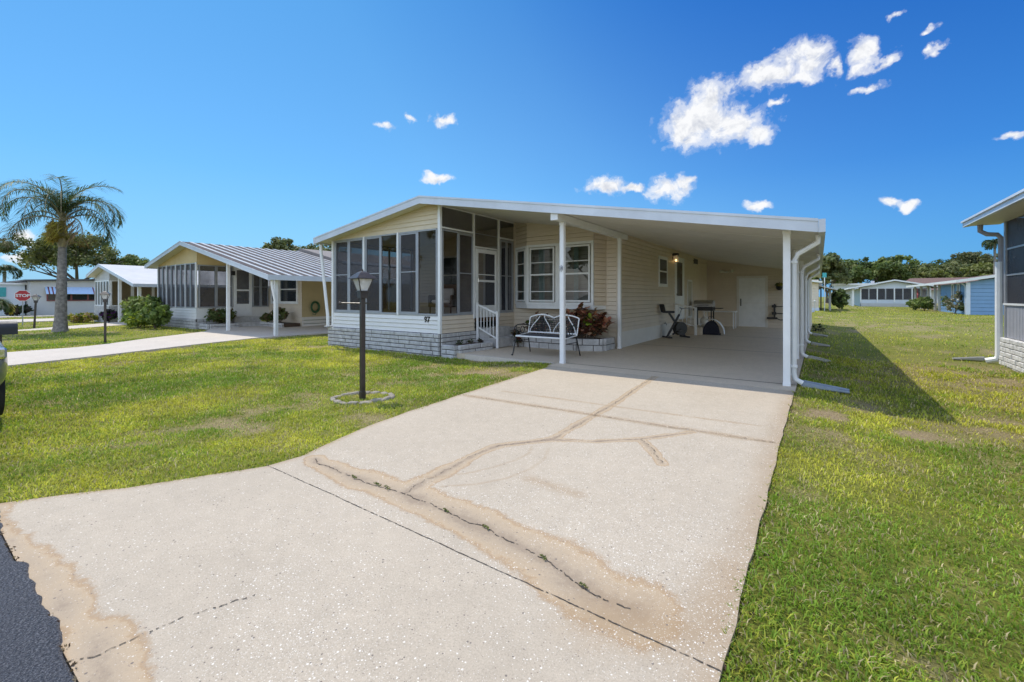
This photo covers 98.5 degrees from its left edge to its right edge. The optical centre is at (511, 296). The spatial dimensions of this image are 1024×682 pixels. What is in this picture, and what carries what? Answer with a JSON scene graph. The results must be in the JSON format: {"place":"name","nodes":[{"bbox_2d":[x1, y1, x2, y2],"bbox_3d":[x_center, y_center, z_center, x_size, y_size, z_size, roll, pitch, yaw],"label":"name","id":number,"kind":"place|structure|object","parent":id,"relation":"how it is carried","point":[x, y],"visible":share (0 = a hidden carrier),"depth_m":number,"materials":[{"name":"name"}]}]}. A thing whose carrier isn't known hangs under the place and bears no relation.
{"place":"outdoors","nodes":[
{"label":"outdoors","id":0,"kind":"place"},
{"bbox_2d":[0,318,53,322],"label":"cross street","id":1,"kind":"structure","parent":0,"point":[37,320],"depth_m":29.40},
{"bbox_2d":[0,516,73,681],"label":"road","id":2,"kind":"structure","parent":0,"point":[31,640],"depth_m":1.75,"materials":[{"name":"grey asphalt"}]},
{"bbox_2d":[0,342,7,414],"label":"parked car","id":3,"kind":"object","parent":2,"relation":"on","point":[3,362],"visible":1,"depth_m":4.79,"materials":[{"name":"grey paint"}]},
{"bbox_2d":[18,322,126,330],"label":"driveway","id":4,"kind":"structure","parent":0,"point":[99,325],"depth_m":23.18,"materials":[{"name":"grey concrete"}]},
{"bbox_2d":[1,315,204,344],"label":"grass","id":5,"kind":"structure","parent":0,"point":[89,328],"depth_m":18.10,"materials":[{"name":"green plant"}]},
{"bbox_2d":[7,325,328,366],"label":"neighbour driveway","id":6,"kind":"structure","parent":0,"point":[216,335],"depth_m":13.29,"materials":[{"name":"concrete"}]},
{"bbox_2d":[199,323,238,329],"bbox_3d":[-13.348,1.359,20.107,0.990,0.241,1.285,0,0,35],"label":"block planter","id":7,"kind":"object","parent":6,"relation":"on","point":[208,326],"visible":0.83,"depth_m":19.70,"materials":[{"name":"concrete"}]},
{"bbox_2d":[204,308,236,323],"bbox_3d":[-13.357,0.901,20.158,1.120,0.910,1.166,0,0,4],"label":"bed shrub","id":8,"kind":"object","parent":7,"relation":"in","point":[217,315],"visible":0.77,"depth_m":19.91,"materials":[{"name":"green plant"}]},
{"bbox_2d":[260,322,299,326],"bbox_3d":[-11.147,1.359,21.087,2.200,0.241,0.860,0,0,35],"label":"block planter","id":9,"kind":"object","parent":6,"relation":"on","point":[284,324],"visible":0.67,"depth_m":20.64,"materials":[{"name":"brick"}]},
{"bbox_2d":[259,312,272,321],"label":"bed shrub","id":10,"kind":"object","parent":9,"relation":"in","point":[267,317],"visible":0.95,"depth_m":21.16,"materials":[{"name":"green plant"}]},
{"bbox_2d":[270,307,289,322],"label":"bed shrub","id":11,"kind":"object","parent":9,"relation":"on","point":[283,313],"visible":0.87,"depth_m":20.62,"materials":[{"name":"green plant"}]},
{"bbox_2d":[0,366,793,681],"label":"driveway","id":12,"kind":"structure","parent":0,"point":[634,502],"depth_m":2.37,"materials":[{"name":"concrete"}]},
{"bbox_2d":[0,297,1023,681],"bbox_3d":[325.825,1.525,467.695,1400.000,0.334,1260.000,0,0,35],"label":"ground","id":13,"kind":"structure","parent":0,"point":[906,323],"depth_m":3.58,"materials":[{"name":"green plant"}]},
{"bbox_2d":[0,297,15,313],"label":"palm","id":14,"kind":"object","parent":13,"relation":"on","point":[9,308],"visible":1,"depth_m":21.62,"materials":[{"name":"green plant"}]},
{"bbox_2d":[0,321,17,342],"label":"mailbox","id":15,"kind":"object","parent":13,"relation":"on","point":[8,327],"visible":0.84,"depth_m":7.36,"materials":[{"name":"brown metal"}]},
{"bbox_2d":[0,264,22,281],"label":"cabbage palm","id":16,"kind":"object","parent":13,"relation":"on","point":[9,268],"visible":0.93,"depth_m":59.89,"materials":[{"name":"green plant"}]},
{"bbox_2d":[3,304,33,315],"bbox_3d":[-40.973,1.178,36.611,1.805,1.060,1.832,0,0,35],"label":"dark shrub","id":17,"kind":"object","parent":13,"relation":"on","point":[26,309],"visible":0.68,"depth_m":36.36,"materials":[{"name":"green plant"}]},
{"bbox_2d":[14,290,30,324],"bbox_3d":[-28.310,0.700,25.514,0.073,2.100,0.638,0,0,42],"label":"stop sign","id":18,"kind":"object","parent":13,"relation":"on","point":[22,295],"visible":0.98,"depth_m":25.51,"materials":[{"name":"red metal"}]},
{"bbox_2d":[30,294,40,327],"bbox_3d":[-23.929,0.763,22.131,0.330,1.775,0.330,3,-1,-29],"label":"lamp post","id":19,"kind":"object","parent":13,"relation":"on","point":[35,298],"visible":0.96,"depth_m":22.09,"materials":[{"name":"brown metal"}]},
{"bbox_2d":[0,279,94,315],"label":"long building","id":20,"kind":"structure","parent":13,"relation":"on","point":[81,295],"depth_m":38.62,"materials":[{"name":"white paint"}]},
{"bbox_2d":[47,294,94,300],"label":"window","id":21,"kind":"structure","parent":20,"relation":"in","point":[50,297],"depth_m":39.99,"materials":[{"name":"black glass"}]},
{"bbox_2d":[0,230,122,278],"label":"oak tree","id":22,"kind":"object","parent":13,"relation":"on","point":[41,255],"visible":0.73,"depth_m":73.04,"materials":[{"name":"green plant"}]},
{"bbox_2d":[0,174,126,331],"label":"queen palm","id":23,"kind":"object","parent":13,"relation":"on","point":[65,210],"visible":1,"depth_m":18.34,"materials":[{"name":"green plant"}]},
{"bbox_2d":[67,312,97,322],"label":"flower bush","id":24,"kind":"object","parent":13,"relation":"on","point":[80,317],"visible":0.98,"depth_m":27.74,"materials":[{"name":"yellow plant"}]},
{"bbox_2d":[99,291,110,341],"bbox_3d":[-12.714,0.698,13.781,0.270,1.765,0.270,0,0,-29],"label":"lamp post","id":25,"kind":"object","parent":13,"relation":"on","point":[104,295],"visible":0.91,"depth_m":13.75,"materials":[{"name":"brown metal"}]},
{"bbox_2d":[99,309,117,322],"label":"purple bush","id":26,"kind":"object","parent":13,"relation":"on","point":[112,314],"visible":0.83,"depth_m":26.70,"materials":[{"name":"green plant"}]},
{"bbox_2d":[105,254,149,265],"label":"broadleaf tree","id":27,"kind":"object","parent":13,"relation":"on","point":[132,260],"visible":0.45,"depth_m":81.51,"materials":[{"name":"green plant"}]},
{"bbox_2d":[117,312,148,327],"bbox_3d":[-17.319,1.108,20.469,1.394,0.858,1.330,0,0,9],"label":"front shrub","id":28,"kind":"object","parent":13,"relation":"on","point":[130,319],"visible":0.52,"depth_m":20.09,"materials":[{"name":"green plant"}]},
{"bbox_2d":[119,294,162,326],"bbox_3d":[-18.146,0.702,21.842,1.964,1.667,1.938,0,0,35],"label":"front shrub","id":29,"kind":"object","parent":13,"relation":"on","point":[132,304],"visible":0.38,"depth_m":21.41,"materials":[{"name":"green plant"}]},
{"bbox_2d":[86,264,197,322],"bbox_3d":[-19.592,-0.120,33.019,9.464,3.800,16.214,0,0,35],"label":"mobile home","id":30,"kind":"object","parent":13,"relation":"on","point":[119,283],"visible":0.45,"depth_m":27.73,"materials":[{"name":"white paint"}]},
{"bbox_2d":[110,280,132,305],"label":"porch window","id":31,"kind":"structure","parent":30,"relation":"in","point":[110,280],"depth_m":27.46,"materials":[{"name":"white paint"}]},
{"bbox_2d":[136,301,173,328],"bbox_3d":[-16.023,0.864,19.762,1.275,1.341,1.173,0,0,-1],"label":"front shrub","id":32,"kind":"object","parent":13,"relation":"on","point":[155,314],"visible":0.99,"depth_m":19.62,"materials":[{"name":"green plant"}]},
{"bbox_2d":[144,241,330,335],"bbox_3d":[-8.220,-0.545,26.924,12.594,4.250,19.214,0,0,35],"label":"mobile home","id":33,"kind":"object","parent":13,"relation":"on","point":[250,285],"visible":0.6,"depth_m":20.84,"materials":[{"name":"white metal"}]},
{"bbox_2d":[158,266,161,304],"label":"porch window","id":34,"kind":"structure","parent":33,"relation":"in","point":[159,268],"depth_m":22.47,"materials":[{"name":"grey glass"}]},
{"bbox_2d":[162,266,165,304],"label":"porch window","id":35,"kind":"structure","parent":33,"relation":"in","point":[163,267],"depth_m":22.16,"materials":[{"name":"grey glass"}]},
{"bbox_2d":[167,265,170,306],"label":"porch window","id":36,"kind":"structure","parent":33,"relation":"in","point":[168,267],"depth_m":21.78,"materials":[{"name":"grey glass"}]},
{"bbox_2d":[171,265,174,306],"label":"porch window","id":37,"kind":"structure","parent":33,"relation":"in","point":[172,266],"depth_m":21.48,"materials":[{"name":"grey glass"}]},
{"bbox_2d":[176,264,179,306],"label":"porch window","id":38,"kind":"structure","parent":33,"relation":"in","point":[177,266],"depth_m":21.13,"materials":[{"name":"grey glass"}]},
{"bbox_2d":[180,264,184,307],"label":"porch window","id":39,"kind":"structure","parent":33,"relation":"in","point":[182,266],"depth_m":20.84,"materials":[{"name":"grey glass"}]},
{"bbox_2d":[186,263,189,307],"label":"porch window","id":40,"kind":"structure","parent":33,"relation":"in","point":[187,265],"depth_m":20.44,"materials":[{"name":"grey glass"}]},
{"bbox_2d":[190,263,194,307],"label":"porch window","id":41,"kind":"structure","parent":33,"relation":"in","point":[192,265],"depth_m":20.18,"materials":[{"name":"grey glass"}]},
{"bbox_2d":[198,265,215,307],"bbox_3d":[-13.984,-0.450,20.242,0.070,1.960,0.702,0,0,35],"label":"porch window","id":42,"kind":"structure","parent":33,"relation":"in","point":[206,273],"depth_m":20.22,"materials":[{"name":"grey glass"}]},
{"bbox_2d":[216,265,232,307],"bbox_3d":[-13.578,-0.450,20.824,0.070,1.960,0.702,0,0,35],"label":"porch window","id":43,"kind":"structure","parent":33,"relation":"in","point":[220,270],"depth_m":20.76,"materials":[{"name":"grey metal"}]},
{"bbox_2d":[233,267,251,315],"bbox_3d":[-13.115,-0.220,21.489,0.050,2.340,0.830,0,0,35],"label":"screen door","id":44,"kind":"structure","parent":33,"relation":"in","point":[242,280],"depth_m":21.48,"materials":[{"name":"white paint"}]},
{"bbox_2d":[252,274,260,306],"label":"porch window","id":45,"kind":"structure","parent":33,"relation":"in","point":[256,280],"depth_m":22.02,"materials":[{"name":"grey glass"}]},
{"bbox_2d":[261,277,268,306],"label":"porch window","id":46,"kind":"structure","parent":33,"relation":"in","point":[264,282],"depth_m":22.33,"materials":[{"name":"grey glass"}]},
{"bbox_2d":[279,280,298,303],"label":"window","id":47,"kind":"structure","parent":33,"relation":"in","point":[288,290],"depth_m":21.42,"materials":[{"name":"glass"}]},
{"bbox_2d":[0,335,551,502],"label":"grass","id":48,"kind":"structure","parent":13,"relation":"on","point":[77,371],"depth_m":6.21,"materials":[{"name":"green plant"}]},
{"bbox_2d":[262,237,300,250],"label":"hedge tree","id":49,"kind":"object","parent":13,"relation":"on","point":[277,243],"visible":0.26,"depth_m":49.51,"materials":[{"name":"green plant"}]},
{"bbox_2d":[299,243,330,250],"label":"hedge tree","id":50,"kind":"object","parent":13,"relation":"on","point":[312,247],"visible":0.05,"depth_m":49.39,"materials":[{"name":"green plant"}]},
{"bbox_2d":[339,269,377,399],"bbox_3d":[-2.130,0.573,6.095,0.390,1.910,0.388,0,0,-45],"label":"lamp post","id":51,"kind":"object","parent":13,"relation":"on","point":[363,280],"visible":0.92,"depth_m":6.07,"materials":[{"name":"brown metal"}]},
{"bbox_2d":[465,354,554,363],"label":"patio kerb","id":52,"kind":"structure","parent":13,"relation":"on","point":[481,358],"depth_m":9.78,"materials":[{"name":"grey concrete"}]},
{"bbox_2d":[313,195,825,386],"bbox_3d":[4.739,-0.440,17.622,12.514,3.980,19.464,0,0,35],"label":"mobile home","id":53,"kind":"object","parent":13,"relation":"on","point":[506,266],"visible":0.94,"depth_m":12.01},
{"bbox_2d":[334,237,362,312],"bbox_3d":[-4.733,-0.587,12.834,1.380,2.145,0.070,0,0,35],"label":"porch window","id":54,"kind":"structure","parent":53,"relation":"in","point":[348,253],"depth_m":12.88,"materials":[{"name":"grey metal"}]},
{"bbox_2d":[365,233,396,314],"bbox_3d":[-3.560,-0.587,12.017,1.360,2.145,0.070,0,0,35],"label":"porch window","id":55,"kind":"structure","parent":53,"relation":"in","point":[373,244],"depth_m":12.13,"materials":[{"name":"grey metal"}]},
{"bbox_2d":[399,228,437,315],"bbox_3d":[-2.387,-0.587,11.199,1.380,2.145,0.070,0,0,35],"label":"porch window","id":56,"kind":"structure","parent":53,"relation":"in","point":[408,241],"depth_m":11.34,"materials":[{"name":"grey metal"}]},
{"bbox_2d":[428,284,456,313],"bbox_3d":[-1.839,0.130,12.000,0.680,0.920,0.657,0,0,12],"label":"porch chair","id":57,"kind":"object","parent":53,"relation":"on","point":[450,295],"visible":0.55,"depth_m":11.87,"materials":[{"name":"brown wicker"}]},
{"bbox_2d":[444,256,456,283],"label":"porch inner window","id":58,"kind":"structure","parent":53,"relation":"in","point":[450,262],"depth_m":14.81,"materials":[{"name":"black glass"}]},
{"bbox_2d":[442,229,472,315],"bbox_3d":[-1.390,-0.582,11.309,0.070,2.135,1.190,0,0,35],"label":"porch window","id":59,"kind":"structure","parent":53,"relation":"in","point":[464,240],"depth_m":11.49,"materials":[{"name":"grey metal"}]},
{"bbox_2d":[475,248,497,317],"bbox_3d":[-0.685,-0.355,12.244,0.097,1.870,0.990,0,0,35],"label":"screen door","id":60,"kind":"structure","parent":53,"relation":"in","point":[486,279],"depth_m":12.22,"materials":[{"name":"white paint"}]},
{"bbox_2d":[500,239,512,312],"bbox_3d":[-0.175,-0.582,13.053,0.070,2.135,0.660,0,0,35],"label":"porch window","id":61,"kind":"structure","parent":53,"relation":"in","point":[506,247],"depth_m":13.02,"materials":[{"name":"grey glass"}]},
{"bbox_2d":[515,240,605,309],"bbox_3d":[1.194,-0.575,12.350,2.917,1.850,0.488,0,0,35],"label":"bay window","id":62,"kind":"structure","parent":53,"relation":"in","point":[526,251],"depth_m":12.14,"materials":[{"name":"white paint"}]},
{"bbox_2d":[658,255,667,286],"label":"small window","id":63,"kind":"structure","parent":53,"relation":"in","point":[663,261],"depth_m":14.55,"materials":[{"name":"white paint"}]},
{"bbox_2d":[674,257,683,318],"bbox_3d":[6.211,-0.290,16.270,0.092,2.280,1.300,0,0,35],"label":"side door","id":64,"kind":"structure","parent":53,"relation":"in","point":[679,266],"depth_m":16.25,"materials":[{"name":"white paint"}]},
{"bbox_2d":[687,280,691,317],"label":"narrow window","id":65,"kind":"structure","parent":53,"relation":"in","point":[689,282],"depth_m":17.49,"materials":[{"name":"white paint"}]},
{"bbox_2d":[739,278,764,326],"bbox_3d":[10.463,0.270,19.235,1.020,2.120,0.046,0,0,35],"label":"door","id":66,"kind":"structure","parent":53,"relation":"in","point":[751,290],"depth_m":19.23,"materials":[{"name":"white paint"}]},
{"bbox_2d":[548,325,811,391],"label":"carport slab","id":67,"kind":"structure","parent":13,"relation":"on","point":[749,356],"depth_m":9.39,"materials":[{"name":"concrete"}]},
{"bbox_2d":[659,304,689,337],"bbox_3d":[5.215,0.793,14.213,0.942,1.081,0.460,0,0,-17],"label":"exercise bike","id":68,"kind":"object","parent":67,"relation":"on","point":[679,329],"visible":1,"depth_m":14.18,"materials":[{"name":"grey plastic"}]},
{"bbox_2d":[693,300,722,324],"bbox_3d":[7.686,0.740,17.277,1.020,1.170,0.581,0,0,35],"label":"gas grill","id":69,"kind":"object","parent":67,"relation":"on","point":[704,305],"visible":0.74,"depth_m":17.23,"materials":[{"name":"black metal"}]},
{"bbox_2d":[700,316,724,334],"bbox_3d":[7.015,1.030,15.527,0.874,0.630,0.420,0,0,29],"label":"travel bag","id":70,"kind":"object","parent":67,"relation":"on","point":[711,328],"visible":0.92,"depth_m":15.35,"materials":[{"name":"black fabric"}]},
{"bbox_2d":[703,311,736,328],"bbox_3d":[8.802,0.985,18.670,1.240,0.720,0.700,0,0,35],"label":"folding table","id":71,"kind":"object","parent":67,"relation":"on","point":[723,311],"visible":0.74,"depth_m":18.51,"materials":[{"name":"white paint"}]},
{"bbox_2d":[812,280,837,311],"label":"beige home","id":72,"kind":"object","parent":13,"relation":"on","point":[816,285],"visible":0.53,"depth_m":41.68,"materials":[{"name":"beige"}]},
{"bbox_2d":[801,380,849,393],"bbox_3d":[4.636,1.337,6.531,0.580,0.085,0.243,2,1,37],"label":"splash block","id":73,"kind":"object","parent":13,"relation":"on","point":[811,385],"depth_m":6.51,"materials":[{"name":"grey concrete"}]},
{"bbox_2d":[818,253,851,302],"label":"tree","id":74,"kind":"object","parent":13,"relation":"on","point":[831,262],"visible":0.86,"depth_m":91.73,"materials":[{"name":"green plant"}]},
{"bbox_2d":[831,288,849,308],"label":"hedge bush","id":75,"kind":"object","parent":13,"relation":"on","point":[842,295],"visible":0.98,"depth_m":50.29,"materials":[{"name":"green plant"}]},
{"bbox_2d":[821,261,866,287],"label":"tree","id":76,"kind":"object","parent":13,"relation":"on","point":[849,269],"visible":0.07,"depth_m":107.48,"materials":[{"name":"green plant"}]},
{"bbox_2d":[831,283,875,289],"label":"flat white building","id":77,"kind":"structure","parent":13,"relation":"on","point":[841,286],"depth_m":92.30,"materials":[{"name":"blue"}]},
{"bbox_2d":[834,259,889,283],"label":"tree","id":78,"kind":"object","parent":13,"relation":"on","point":[861,271],"visible":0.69,"depth_m":106.96,"materials":[{"name":"green plant"}]},
{"bbox_2d":[842,279,937,306],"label":"white gabled home","id":79,"kind":"object","parent":13,"relation":"on","point":[894,293],"visible":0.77,"depth_m":62.51,"materials":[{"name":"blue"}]},
{"bbox_2d":[861,288,868,299],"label":"porch window","id":80,"kind":"structure","parent":79,"relation":"in","point":[864,291],"depth_m":63.83,"materials":[{"name":"black glass"}]},
{"bbox_2d":[869,288,876,299],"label":"porch window","id":81,"kind":"structure","parent":79,"relation":"in","point":[872,291],"depth_m":63.32,"materials":[{"name":"black glass"}]},
{"bbox_2d":[878,288,885,299],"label":"porch window","id":82,"kind":"structure","parent":79,"relation":"in","point":[881,291],"depth_m":62.75,"materials":[{"name":"black glass"}]},
{"bbox_2d":[886,288,893,299],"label":"porch window","id":83,"kind":"structure","parent":79,"relation":"in","point":[889,291],"depth_m":62.24,"materials":[{"name":"black glass"}]},
{"bbox_2d":[895,288,902,299],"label":"porch window","id":84,"kind":"structure","parent":79,"relation":"in","point":[898,291],"depth_m":61.70,"materials":[{"name":"grey glass"}]},
{"bbox_2d":[903,288,911,299],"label":"porch window","id":85,"kind":"structure","parent":79,"relation":"in","point":[907,292],"depth_m":61.20,"materials":[{"name":"grey glass"}]},
{"bbox_2d":[862,254,922,282],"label":"tree","id":86,"kind":"object","parent":13,"relation":"on","point":[893,267],"visible":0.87,"depth_m":104.94,"materials":[{"name":"green plant"}]},
{"bbox_2d":[890,264,923,280],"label":"tree","id":87,"kind":"object","parent":13,"relation":"on","point":[915,272],"visible":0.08,"depth_m":107.29,"materials":[{"name":"green plant"}]},
{"bbox_2d":[905,298,921,309],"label":"garden bush","id":88,"kind":"object","parent":13,"relation":"on","point":[910,303],"visible":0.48,"depth_m":46.53,"materials":[{"name":"green plant"}]},
{"bbox_2d":[914,296,934,310],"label":"garden bush","id":89,"kind":"object","parent":13,"relation":"on","point":[926,302],"visible":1,"depth_m":44.40,"materials":[{"name":"green plant"}]},
{"bbox_2d":[917,263,943,276],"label":"tree","id":90,"kind":"object","parent":13,"relation":"on","point":[929,266],"visible":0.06,"depth_m":122.01,"materials":[{"name":"green plant"}]},
{"bbox_2d":[921,259,951,267],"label":"tree","id":91,"kind":"object","parent":13,"relation":"on","point":[939,261],"visible":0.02,"depth_m":134.21,"materials":[{"name":"green plant"}]},
{"bbox_2d":[918,267,957,277],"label":"tree","id":92,"kind":"object","parent":13,"relation":"on","point":[924,273],"visible":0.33,"depth_m":115.20,"materials":[{"name":"green plant"}]},
{"bbox_2d":[906,277,977,302],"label":"brown roof home","id":93,"kind":"object","parent":13,"relation":"on","point":[924,280],"visible":0.06,"depth_m":94.14,"materials":[{"name":"metal"}]},
{"bbox_2d":[939,290,964,313],"bbox_3d":[36.907,0.518,36.855,1.683,2.053,1.793,0,0,35],"label":"bush","id":94,"kind":"object","parent":13,"relation":"on","point":[949,305],"visible":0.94,"depth_m":36.72,"materials":[{"name":"green plant"}]},
{"bbox_2d":[906,274,1003,314],"bbox_3d":[46.940,-0.375,42.843,9.950,3.730,25.030,0,0,35],"label":"blue home","id":95,"kind":"object","parent":13,"relation":"on","point":[978,297],"visible":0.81,"depth_m":35.31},
{"bbox_2d":[934,261,978,277],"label":"tree","id":96,"kind":"object","parent":13,"relation":"on","point":[952,268],"visible":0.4,"depth_m":122.46,"materials":[{"name":"green plant"}]},
{"bbox_2d":[952,357,984,360],"bbox_3d":[10.486,1.423,10.137,0.520,0.085,0.183,-2,-1,38],"label":"splash block","id":97,"kind":"object","parent":13,"relation":"on","point":[970,358],"depth_m":10.07,"materials":[{"name":"concrete"}]},
{"bbox_2d":[953,251,997,277],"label":"tree","id":98,"kind":"object","parent":13,"relation":"on","point":[968,257],"visible":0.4,"depth_m":128.99,"materials":[{"name":"green plant"}]},
{"bbox_2d":[959,262,992,276],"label":"tree","id":99,"kind":"object","parent":13,"relation":"on","point":[981,269],"visible":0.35,"depth_m":110.90,"materials":[{"name":"green plant"}]},
{"bbox_2d":[981,238,997,273],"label":"cabbage palm","id":100,"kind":"object","parent":13,"relation":"on","point":[991,244],"visible":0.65,"depth_m":59.92,"materials":[{"name":"green plant"}]},
{"bbox_2d":[961,189,1023,373],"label":"screen room home","id":101,"kind":"object","parent":13,"relation":"on","point":[1008,212],"visible":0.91,"depth_m":9.08,"materials":[{"name":"metal"}]},
{"bbox_2d":[0,0,1023,296],"label":"sky","id":102,"kind":"structure","parent":0,"point":[244,123],"materials":[{"name":"blue"}]},
{"bbox_2d":[457,346,601,362],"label":"patio slab","id":103,"kind":"structure","parent":0,"point":[542,354],"depth_m":10.42,"materials":[{"name":"concrete"}]},
{"bbox_2d":[441,340,492,358],"bbox_3d":[-1.062,1.345,11.040,0.638,0.331,1.379,0,0,35],"label":"block planter","id":104,"kind":"object","parent":103,"relation":"on","point":[450,351],"visible":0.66,"depth_m":10.63,"materials":[{"name":"brick"}]},
{"bbox_2d":[511,314,580,355],"bbox_3d":[0.765,0.885,9.986,1.361,0.932,0.807,0,0,35],"label":"garden bench","id":105,"kind":"object","parent":103,"relation":"on","point":[535,334],"visible":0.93,"depth_m":10.16,"materials":[{"name":"white paint"}]},
{"bbox_2d":[510,332,614,350],"bbox_3d":[1.229,1.214,11.753,2.809,0.311,1.008,0,0,35],"label":"block planter","id":106,"kind":"object","parent":103,"relation":"on","point":[600,344],"visible":0.73,"depth_m":11.05,"materials":[{"name":"brick"}]},
{"bbox_2d":[523,311,552,333],"bbox_3d":[0.707,0.756,12.148,0.718,0.705,0.919,0,0,-15],"label":"croton bush","id":107,"kind":"object","parent":106,"relation":"on","point":[527,322],"visible":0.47,"depth_m":12.06,"materials":[{"name":"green plant"}]},
{"bbox_2d":[559,302,615,338],"bbox_3d":[1.856,0.627,11.237,1.554,0.964,0.962,0,0,35],"label":"croton bush","id":108,"kind":"object","parent":106,"relation":"on","point":[599,325],"visible":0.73,"depth_m":11.04,"materials":[{"name":"red plant"}]},
{"bbox_2d":[807,306,1021,374],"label":"grass","id":109,"kind":"structure","parent":0,"point":[930,325],"depth_m":18.28,"materials":[{"name":"green plant"}]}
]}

